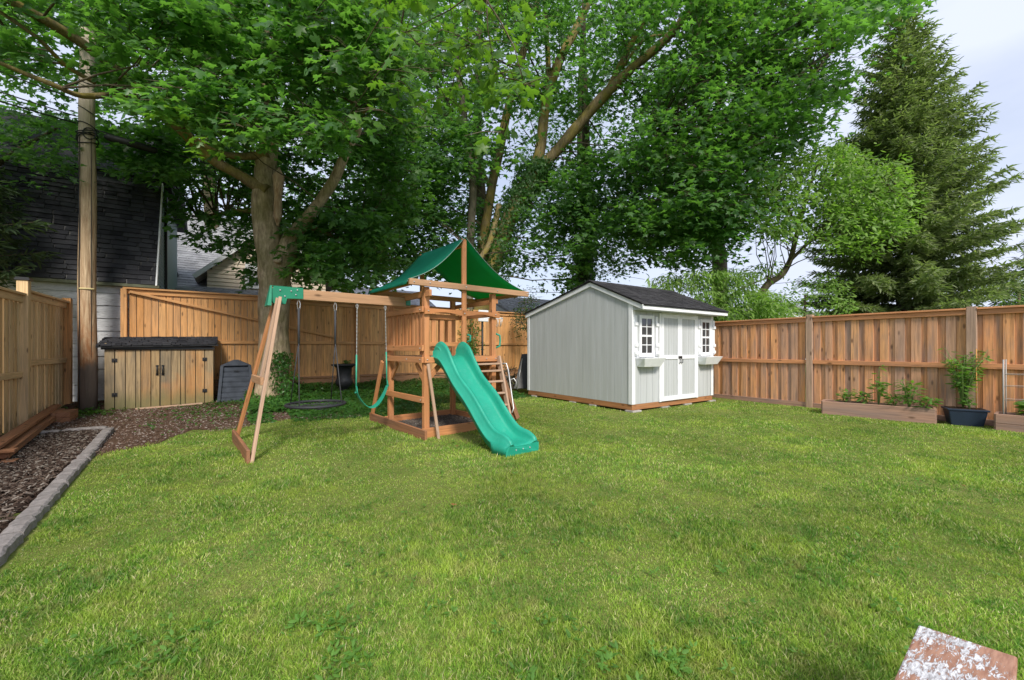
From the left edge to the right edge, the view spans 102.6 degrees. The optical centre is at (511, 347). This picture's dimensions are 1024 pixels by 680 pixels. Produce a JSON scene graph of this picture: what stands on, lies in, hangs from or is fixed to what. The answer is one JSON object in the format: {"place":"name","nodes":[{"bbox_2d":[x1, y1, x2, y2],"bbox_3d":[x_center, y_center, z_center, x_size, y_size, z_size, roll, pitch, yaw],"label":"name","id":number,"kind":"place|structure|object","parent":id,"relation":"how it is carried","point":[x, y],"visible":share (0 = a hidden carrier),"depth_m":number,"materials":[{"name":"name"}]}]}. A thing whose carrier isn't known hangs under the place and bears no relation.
{"place":"outdoors","nodes":[
{"label":"outdoors","id":0,"kind":"place"},
{"bbox_2d":[0,365,1023,679],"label":"ground","id":1,"kind":"structure","parent":0,"point":[282,575],"depth_m":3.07,"materials":[{"name":"plant"}]},
{"bbox_2d":[0,532,23,565],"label":"edging stone","id":2,"kind":"object","parent":1,"relation":"on","point":[10,543],"visible":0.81,"depth_m":2.81,"materials":[{"name":"grey stone"}]},
{"bbox_2d":[0,504,49,537],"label":"edging stone","id":3,"kind":"object","parent":1,"relation":"on","point":[25,521],"visible":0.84,"depth_m":3.17,"materials":[{"name":"grey stone"}]},
{"bbox_2d":[0,134,62,288],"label":"spruce tree","id":4,"kind":"object","parent":1,"relation":"on","point":[6,232],"visible":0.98,"depth_m":8.22,"materials":[{"name":"green plant"}]},
{"bbox_2d":[0,276,72,434],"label":"board fence","id":5,"kind":"object","parent":1,"relation":"on","point":[36,352],"visible":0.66,"depth_m":7.55,"materials":[{"name":"brown wood"}]},
{"bbox_2d":[0,88,87,200],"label":"broadleaf tree","id":6,"kind":"object","parent":1,"relation":"on","point":[26,155],"visible":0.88,"depth_m":8.81,"materials":[{"name":"green plant"}]},
{"bbox_2d":[29,482,66,507],"bbox_3d":[-4.263,1.387,3.772,0.151,0.130,0.702,0,0,-39],"label":"edging stone","id":7,"kind":"object","parent":1,"relation":"on","point":[50,494],"visible":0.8,"depth_m":3.73,"materials":[{"name":"grey stone"}]},
{"bbox_2d":[0,429,101,532],"bbox_3d":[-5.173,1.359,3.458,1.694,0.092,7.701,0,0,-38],"label":"bark mulch","id":8,"kind":"object","parent":1,"relation":"on","point":[59,441],"visible":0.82,"depth_m":4.75,"materials":[{"name":"brown wood"}]},
{"bbox_2d":[0,448,18,464],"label":"lumber offcut","id":9,"kind":"object","parent":8,"relation":"on","point":[9,450],"visible":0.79,"depth_m":4.91,"materials":[{"name":"brown wood"}]},
{"bbox_2d":[0,404,60,448],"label":"lumber board","id":10,"kind":"object","parent":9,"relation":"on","point":[12,435],"visible":1,"depth_m":6.16,"materials":[{"name":"brown wood"}]},
{"bbox_2d":[0,408,64,458],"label":"lumber board","id":11,"kind":"object","parent":8,"relation":"on","point":[24,438],"visible":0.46,"depth_m":5.91,"materials":[{"name":"brown wood"}]},
{"bbox_2d":[40,429,61,434],"bbox_3d":[-7.559,1.385,6.487,0.582,0.130,0.159,0,0,-28],"label":"edging stone","id":12,"kind":"object","parent":1,"relation":"on","point":[47,431],"visible":0.24,"depth_m":6.55,"materials":[{"name":"grey stone"}]},
{"bbox_2d":[48,469,78,486],"bbox_3d":[-4.663,1.384,4.274,0.149,0.129,0.548,0,0,-39],"label":"edging stone","id":13,"kind":"object","parent":1,"relation":"on","point":[68,477],"visible":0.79,"depth_m":4.24,"materials":[{"name":"grey stone"}]},
{"bbox_2d":[0,400,137,436],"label":"bare earth strip","id":14,"kind":"object","parent":1,"relation":"on","point":[69,406],"visible":0.23,"depth_m":7.92,"materials":[{"name":"brown soil"}]},
{"bbox_2d":[52,414,77,422],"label":"timber block","id":15,"kind":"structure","parent":14,"relation":"on","point":[63,419],"depth_m":7.63,"materials":[{"name":"brown wood"}]},
{"bbox_2d":[49,409,77,417],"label":"timber block","id":16,"kind":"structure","parent":15,"relation":"on","point":[64,413],"depth_m":7.66,"materials":[{"name":"brown wood"}]},
{"bbox_2d":[75,27,99,410],"bbox_3d":[-9.252,-2.700,8.931,0.380,8.403,0.374,0,0,-35],"label":"utility pole","id":17,"kind":"object","parent":14,"relation":"on","point":[86,139],"visible":0.91,"depth_m":8.83,"materials":[{"name":"brown wood"}]},
{"bbox_2d":[0,101,75,123],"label":"utility cable","id":18,"kind":"object","parent":17,"relation":"attached to","point":[38,112],"visible":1,"depth_m":8.35,"materials":[{"name":"black rubber"}]},
{"bbox_2d":[0,91,75,116],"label":"utility cable","id":19,"kind":"object","parent":17,"relation":"attached to","point":[37,103],"visible":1,"depth_m":8.38,"materials":[{"name":"black rubber"}]},
{"bbox_2d":[0,71,75,99],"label":"utility cable","id":20,"kind":"object","parent":17,"relation":"attached to","point":[39,86],"visible":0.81,"depth_m":8.42,"materials":[{"name":"black rubber"}]},
{"bbox_2d":[96,102,641,269],"bbox_3d":[0.643,-5.748,20.766,0.021,0.924,30.620,0,0,39],"label":"utility cable","id":21,"kind":"object","parent":17,"relation":"attached to","point":[287,166],"visible":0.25,"depth_m":11.09,"materials":[{"name":"black rubber"}]},
{"bbox_2d":[96,129,644,279],"bbox_3d":[0.515,-4.894,20.071,0.026,0.637,29.390,0,0,41],"label":"utility cable","id":22,"kind":"object","parent":17,"relation":"attached to","point":[295,189],"visible":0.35,"depth_m":10.45,"materials":[{"name":"black rubber"}]},
{"bbox_2d":[104,133,157,153],"bbox_3d":[-8.592,-4.606,9.262,0.899,0.185,0.145,0,0,-42],"label":"splice case","id":23,"kind":"object","parent":22,"relation":"hanging from","point":[136,145],"visible":0.98,"depth_m":9.21,"materials":[{"name":"black plastic"}]},
{"bbox_2d":[135,402,202,409],"bbox_3d":[-7.940,1.355,9.523,1.202,0.065,0.080,0,0,-37],"label":"loose board","id":24,"kind":"object","parent":14,"relation":"on","point":[169,406],"visible":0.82,"depth_m":9.49,"materials":[{"name":"brown wood"}]},
{"bbox_2d":[63,458,88,472],"bbox_3d":[-5.043,1.390,4.747,0.149,0.135,0.634,0,0,-39],"label":"edging stone","id":25,"kind":"object","parent":1,"relation":"on","point":[79,463],"visible":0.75,"depth_m":4.70,"materials":[{"name":"grey stone"}]},
{"bbox_2d":[0,154,164,401],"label":"garage","id":26,"kind":"structure","parent":1,"relation":"on","point":[129,218],"depth_m":9.72,"materials":[{"name":"white"}]},
{"bbox_2d":[62,426,107,430],"bbox_3d":[-7.089,1.385,6.809,0.523,0.130,0.160,0,0,-28],"label":"edging stone","id":27,"kind":"object","parent":1,"relation":"on","point":[89,428],"visible":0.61,"depth_m":6.79,"materials":[{"name":"grey stone"}]},
{"bbox_2d":[76,449,96,460],"bbox_3d":[-5.423,1.395,5.225,0.148,0.130,0.556,0,0,-39],"label":"edging stone","id":28,"kind":"object","parent":1,"relation":"on","point":[88,453],"visible":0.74,"depth_m":5.17,"materials":[{"name":"grey stone"}]},
{"bbox_2d":[0,109,187,356],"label":"blue house","id":29,"kind":"structure","parent":1,"relation":"on","point":[167,275],"depth_m":11.79,"materials":[{"name":"grey"}]},
{"bbox_2d":[85,440,103,450],"bbox_3d":[-5.796,1.393,5.694,0.144,0.134,0.612,0,0,-39],"label":"edging stone","id":30,"kind":"object","parent":1,"relation":"on","point":[96,444],"visible":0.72,"depth_m":5.66,"materials":[{"name":"grey stone"}]},
{"bbox_2d":[92,432,109,442],"bbox_3d":[-6.180,1.381,6.169,0.142,0.139,0.577,0,0,-39],"label":"edging stone","id":31,"kind":"object","parent":1,"relation":"on","point":[104,436],"visible":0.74,"depth_m":6.12,"materials":[{"name":"grey stone"}]},
{"bbox_2d":[100,427,113,435],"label":"edging stone","id":32,"kind":"object","parent":1,"relation":"on","point":[110,430],"visible":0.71,"depth_m":6.59,"materials":[{"name":"grey stone"}]},
{"bbox_2d":[95,336,217,409],"bbox_3d":[-8.301,0.554,9.756,2.150,1.691,0.876,0,0,-35],"label":"storage bin","id":33,"kind":"object","parent":1,"relation":"on","point":[139,372],"visible":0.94,"depth_m":9.49,"materials":[{"name":"brown wood"}]},
{"bbox_2d":[112,349,159,408],"bbox_3d":[-8.478,0.709,9.243,0.802,1.335,0.086,0,0,-34],"label":"door","id":34,"kind":"structure","parent":33,"relation":"in","point":[142,366],"depth_m":9.27,"materials":[{"name":"brown wood"}]},
{"bbox_2d":[161,349,206,405],"bbox_3d":[-7.775,0.686,9.726,0.864,1.324,0.086,0,0,-34],"label":"door","id":35,"kind":"structure","parent":33,"relation":"in","point":[170,358],"depth_m":9.71,"materials":[{"name":"brown wood"}]},
{"bbox_2d":[44,389,359,458],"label":"bark litter","id":36,"kind":"object","parent":1,"relation":"on","point":[83,419],"visible":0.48,"depth_m":7.57,"materials":[{"name":"brown wood"}]},
{"bbox_2d":[55,398,303,438],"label":"ground weeds","id":37,"kind":"object","parent":36,"relation":"on","point":[90,411],"visible":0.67,"depth_m":8.57,"materials":[{"name":"green plant"}]},
{"bbox_2d":[217,360,252,402],"bbox_3d":[-7.140,0.857,10.600,0.789,1.094,0.669,0,0,-35],"label":"compost bin","id":38,"kind":"object","parent":36,"relation":"on","point":[234,378],"visible":0.73,"depth_m":10.37,"materials":[{"name":"plastic"}]},
{"bbox_2d":[55,9,366,256],"bbox_3d":[-15.346,-9.089,20.521,18.687,24.261,6.232,0,0,0],"label":"background tree","id":39,"kind":"object","parent":1,"relation":"on","point":[209,178],"visible":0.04,"depth_m":19.74,"materials":[{"name":"green plant"}]},
{"bbox_2d":[176,213,340,378],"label":"cream house","id":40,"kind":"structure","parent":1,"relation":"on","point":[200,272],"depth_m":16.90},
{"bbox_2d":[245,263,258,288],"bbox_3d":[-10.658,-2.942,16.892,0.582,1.026,0.085,0,0,-35],"label":"window","id":41,"kind":"structure","parent":40,"relation":"in","point":[256,286],"depth_m":16.87,"materials":[{"name":"white glass"}]},
{"bbox_2d":[0,0,558,401],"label":"maple tree","id":42,"kind":"object","parent":1,"relation":"on","point":[370,43],"visible":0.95,"depth_m":7.64,"materials":[{"name":"green plant"}]},
{"bbox_2d":[120,287,526,394],"bbox_3d":[-3.824,0.030,13.477,13.235,2.940,0.175,0,0,-35],"label":"board fence","id":43,"kind":"object","parent":1,"relation":"on","point":[316,348],"visible":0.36,"depth_m":12.00,"materials":[{"name":"brown wood"}]},
{"bbox_2d":[458,307,484,354],"bbox_3d":[-1.518,0.127,14.792,1.115,3.677,1.005,0,0,-10],"label":"climbing vine","id":44,"kind":"object","parent":43,"relation":"on","point":[474,349],"visible":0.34,"depth_m":14.72,"materials":[{"name":"green plant"}]},
{"bbox_2d":[509,272,547,344],"bbox_3d":[0.546,-0.680,14.979,1.565,4.142,2.255,0,0,-5],"label":"climbing vine","id":45,"kind":"object","parent":43,"relation":"on","point":[525,308],"visible":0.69,"depth_m":14.87,"materials":[{"name":"green plant"}]},
{"bbox_2d":[232,237,538,463],"bbox_3d":[-1.593,-0.206,6.441,4.632,3.289,3.783,0,0,-35],"label":"wooden playset","id":46,"kind":"object","parent":1,"relation":"on","point":[480,389],"visible":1,"depth_m":6.64,"materials":[{"name":"brown wood"}]},
{"bbox_2d":[284,301,345,409],"bbox_3d":[-2.921,0.089,6.112,0.839,1.609,0.838,0,0,-35],"label":"nest swing","id":47,"kind":"object","parent":46,"relation":"hanging from","point":[290,405],"visible":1,"depth_m":6.08,"materials":[{"name":"black fabric"}]},
{"bbox_2d":[355,303,388,407],"bbox_3d":[-2.266,0.123,6.652,0.558,1.696,0.166,0,0,-35],"label":"belt swing","id":48,"kind":"object","parent":46,"relation":"hanging from","point":[378,402],"visible":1,"depth_m":6.68,"materials":[{"name":"plastic"}]},
{"bbox_2d":[243,376,531,424],"bbox_3d":[-3.034,1.172,10.947,6.955,0.559,5.166,0,0,-35],"label":"ivy ground cover","id":49,"kind":"object","parent":1,"relation":"on","point":[412,387],"visible":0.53,"depth_m":9.95,"materials":[{"name":"green plant"}]},
{"bbox_2d":[331,364,355,394],"bbox_3d":[-4.652,0.895,11.364,0.680,0.890,0.680,0,0,-35],"label":"urn planter","id":50,"kind":"object","parent":49,"relation":"on","point":[345,375],"visible":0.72,"depth_m":11.20,"materials":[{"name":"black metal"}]},
{"bbox_2d":[345,287,435,306],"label":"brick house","id":51,"kind":"structure","parent":1,"relation":"on","point":[415,302],"depth_m":32.19,"materials":[{"name":"brown"}]},
{"bbox_2d":[349,1,519,294],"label":"background tree","id":52,"kind":"object","parent":1,"relation":"on","point":[482,189],"visible":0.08,"depth_m":21.81,"materials":[{"name":"green plant"}]},
{"bbox_2d":[399,414,472,428],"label":"dark bark mulch","id":53,"kind":"structure","parent":1,"relation":"on","point":[410,422],"depth_m":7.57,"materials":[{"name":"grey wood"}]},
{"bbox_2d":[410,11,509,309],"bbox_3d":[-2.391,-5.752,16.506,4.768,16.509,3.065,0,0,-4],"label":"slender tree","id":54,"kind":"object","parent":1,"relation":"on","point":[472,203],"visible":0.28,"depth_m":16.37,"materials":[{"name":"green plant"}]},
{"bbox_2d":[434,358,517,389],"bbox_3d":[-0.982,0.895,13.673,2.666,1.268,2.549,0,0,-35],"label":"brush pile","id":55,"kind":"object","parent":1,"relation":"on","point":[512,381],"visible":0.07,"depth_m":13.55,"materials":[{"name":"plant"}]},
{"bbox_2d":[478,310,502,354],"bbox_3d":[-0.487,0.260,9.642,0.617,2.280,0.273,0,0,-35],"label":"toy basketball hoop","id":56,"kind":"object","parent":1,"relation":"on","point":[481,320],"visible":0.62,"depth_m":9.62,"materials":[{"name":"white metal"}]},
{"bbox_2d":[473,297,549,312],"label":"grey roof house","id":57,"kind":"structure","parent":1,"relation":"on","point":[507,305],"depth_m":25.23,"materials":[{"name":"grey"}]},
{"bbox_2d":[20,411,1007,679],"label":"lawn weeds","id":58,"kind":"object","parent":1,"relation":"on","point":[668,657],"visible":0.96,"depth_m":1.94,"materials":[{"name":"green plant"}]},
{"bbox_2d":[514,354,526,388],"bbox_3d":[0.326,0.736,12.945,0.499,1.098,0.745,0,0,5],"label":"folded table","id":59,"kind":"object","parent":1,"relation":"on","point":[521,378],"visible":0.72,"depth_m":12.87,"materials":[{"name":"black plastic"}]},
{"bbox_2d":[328,0,830,310],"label":"maple tree","id":60,"kind":"object","parent":1,"relation":"on","point":[495,237],"visible":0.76,"depth_m":15.87,"materials":[{"name":"green plant"}]},
{"bbox_2d":[494,0,684,274],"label":"background tree","id":61,"kind":"object","parent":1,"relation":"on","point":[556,134],"visible":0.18,"depth_m":22.90,"materials":[{"name":"green plant"}]},
{"bbox_2d":[545,0,644,289],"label":"ivy covered tree","id":62,"kind":"object","parent":1,"relation":"on","point":[590,276],"visible":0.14,"depth_m":18.62,"materials":[{"name":"green plant"}]},
{"bbox_2d":[524,280,728,412],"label":"garden shed","id":63,"kind":"structure","parent":1,"relation":"on","point":[631,348],"depth_m":9.85,"materials":[{"name":"paint"}]},
{"bbox_2d":[639,315,653,356],"bbox_3d":[3.000,-0.260,9.128,0.515,0.920,0.030,0,0,-34],"label":"window","id":64,"kind":"structure","parent":63,"relation":"in","point":[646,322],"depth_m":9.12,"materials":[{"name":"white glass"}]},
{"bbox_2d":[662,314,680,400],"bbox_3d":[3.738,0.227,9.598,0.694,2.015,0.088,0,0,-34],"label":"door","id":65,"kind":"structure","parent":63,"relation":"in","point":[670,323],"depth_m":9.62,"materials":[{"name":"paint"}]},
{"bbox_2d":[680,315,696,398],"bbox_3d":[4.317,0.227,9.996,0.694,2.015,0.088,0,0,-34],"label":"door","id":66,"kind":"structure","parent":63,"relation":"in","point":[688,324],"depth_m":10.04,"materials":[{"name":"paint"}]},
{"bbox_2d":[700,319,710,355],"bbox_3d":[4.943,-0.260,10.463,0.480,0.920,0.030,0,0,-34],"label":"window","id":67,"kind":"structure","parent":63,"relation":"in","point":[705,331],"depth_m":10.46,"materials":[{"name":"white glass"}]},
{"bbox_2d":[642,260,801,321],"bbox_3d":[6.652,-1.252,12.915,5.571,3.222,3.184,0,0,2],"label":"fruit tree","id":68,"kind":"object","parent":1,"relation":"on","point":[752,297],"visible":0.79,"depth_m":12.35,"materials":[{"name":"green plant"}]},
{"bbox_2d":[601,0,937,320],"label":"maple tree","id":69,"kind":"object","parent":1,"relation":"on","point":[712,230],"visible":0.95,"depth_m":12.47,"materials":[{"name":"green plant"}]},
{"bbox_2d":[733,305,815,359],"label":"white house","id":70,"kind":"structure","parent":1,"relation":"on","point":[787,313],"depth_m":32.28,"materials":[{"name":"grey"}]},
{"bbox_2d":[760,268,859,358],"bbox_3d":[9.338,-1.095,12.953,3.776,2.884,2.142,0,0,3],"label":"leafy bush","id":71,"kind":"object","parent":1,"relation":"on","point":[817,313],"visible":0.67,"depth_m":12.71,"materials":[{"name":"green plant"}]},
{"bbox_2d":[737,137,932,315],"bbox_3d":[10.382,-3.277,12.999,7.655,7.331,3.548,0,0,2],"label":"light green tree","id":72,"kind":"object","parent":1,"relation":"on","point":[833,212],"visible":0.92,"depth_m":12.33,"materials":[{"name":"green plant"}]},
{"bbox_2d":[712,305,1023,425],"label":"board fence","id":73,"kind":"object","parent":1,"relation":"on","point":[763,361],"visible":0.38,"depth_m":8.69,"materials":[{"name":"brown wood"}]},
{"bbox_2d":[821,399,936,423],"bbox_3d":[7.308,1.277,8.248,1.704,0.306,0.460,0,0,42],"label":"planter box","id":74,"kind":"object","parent":1,"relation":"on","point":[900,412],"visible":0.81,"depth_m":8.04,"materials":[{"name":"brown wood"}]},
{"bbox_2d":[835,388,856,401],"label":"pepper plant","id":75,"kind":"object","parent":74,"relation":"on","point":[845,394],"visible":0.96,"depth_m":8.58,"materials":[{"name":"green plant"}]},
{"bbox_2d":[852,389,874,403],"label":"pepper plant","id":76,"kind":"object","parent":74,"relation":"on","point":[859,399],"visible":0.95,"depth_m":8.38,"materials":[{"name":"green plant"}]},
{"bbox_2d":[866,365,891,404],"bbox_3d":[7.363,0.769,8.182,0.343,0.863,0.411,0,0,-35],"label":"pepper plant","id":77,"kind":"object","parent":74,"relation":"on","point":[880,384],"visible":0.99,"depth_m":8.19,"materials":[{"name":"green plant"}]},
{"bbox_2d":[880,391,902,405],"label":"pepper plant","id":78,"kind":"object","parent":74,"relation":"on","point":[892,398],"visible":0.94,"depth_m":7.99,"materials":[{"name":"green plant"}]},
{"bbox_2d":[893,379,926,406],"bbox_3d":[7.564,0.898,7.830,0.492,0.607,0.487,0,0,-21],"label":"pepper plant","id":79,"kind":"object","parent":74,"relation":"on","point":[906,396],"visible":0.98,"depth_m":7.81,"materials":[{"name":"green plant"}]},
{"bbox_2d":[912,396,942,408],"bbox_3d":[7.720,1.048,7.635,0.454,0.307,0.375,0,0,39],"label":"pepper plant","id":80,"kind":"object","parent":74,"relation":"on","point":[926,398],"visible":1,"depth_m":7.61,"materials":[{"name":"green plant"}]},
{"bbox_2d":[795,4,1023,374],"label":"spruce tree","id":81,"kind":"object","parent":1,"relation":"on","point":[903,117],"visible":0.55,"depth_m":13.24,"materials":[{"name":"green plant"}]},
{"bbox_2d":[895,626,1017,679],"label":"weathered bench","id":82,"kind":"object","parent":1,"relation":"on","point":[931,654],"visible":1,"depth_m":1.28,"materials":[{"name":"paint"}]},
{"bbox_2d":[941,406,989,426],"bbox_3d":[8.175,1.244,7.402,0.529,0.312,0.375,0,0,34],"label":"plant pot","id":83,"kind":"object","parent":1,"relation":"on","point":[967,416],"visible":0.99,"depth_m":7.30,"materials":[{"name":"blue plastic"}]},
{"bbox_2d":[938,347,993,407],"bbox_3d":[8.181,0.544,7.425,0.700,1.116,0.734,0,0,34],"label":"tomato plant","id":84,"kind":"object","parent":83,"relation":"in","point":[962,384],"visible":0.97,"depth_m":7.40,"materials":[{"name":"green plant"}]},
{"bbox_2d":[954,394,977,408],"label":"herb plant","id":85,"kind":"object","parent":83,"relation":"in","point":[969,401],"visible":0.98,"depth_m":7.33,"materials":[{"name":"green plant"}]},
{"bbox_2d":[976,349,976,408],"bbox_3d":[8.274,0.560,7.303,0.025,1.080,0.015,0,0,-35],"label":"garden stake","id":86,"kind":"object","parent":83,"relation":"in","point":[976,379],"visible":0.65,"depth_m":7.30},
{"bbox_2d":[987,239,1023,306],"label":"spruce tree","id":87,"kind":"object","parent":1,"relation":"on","point":[1022,282],"visible":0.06,"depth_m":15.31,"materials":[{"name":"green plant"}]},
{"bbox_2d":[994,411,1023,432],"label":"planter box","id":88,"kind":"object","parent":1,"relation":"on","point":[1011,421],"visible":0.84,"depth_m":6.81,"materials":[{"name":"brown wood"}]},
{"bbox_2d":[1002,359,1023,413],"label":"plant cage","id":89,"kind":"object","parent":88,"relation":"in","point":[1005,386],"visible":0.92,"depth_m":6.90,"materials":[{"name":"grey metal"}]},
{"bbox_2d":[1013,400,1023,414],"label":"squash plant","id":90,"kind":"object","parent":88,"relation":"on","point":[1020,405],"visible":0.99,"depth_m":6.85,"materials":[{"name":"green plant"}]},
{"bbox_2d":[994,266,1023,305],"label":"hedge bush","id":91,"kind":"object","parent":1,"relation":"on","point":[1018,298],"visible":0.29,"depth_m":13.17,"materials":[{"name":"green plant"}]},
{"bbox_2d":[0,0,1023,311],"label":"sky","id":92,"kind":"structure","parent":0,"point":[989,36],"materials":[{"name":"white"}]},
{"bbox_2d":[531,280,809,292],"bbox_3d":[10.846,-4.149,27.474,21.026,1.330,0.030,0,0,-9],"label":"utility cable","id":93,"kind":"object","parent":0,"point":[671,290],"visible":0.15,"depth_m":26.22,"materials":[{"name":"black metal"}]}
]}

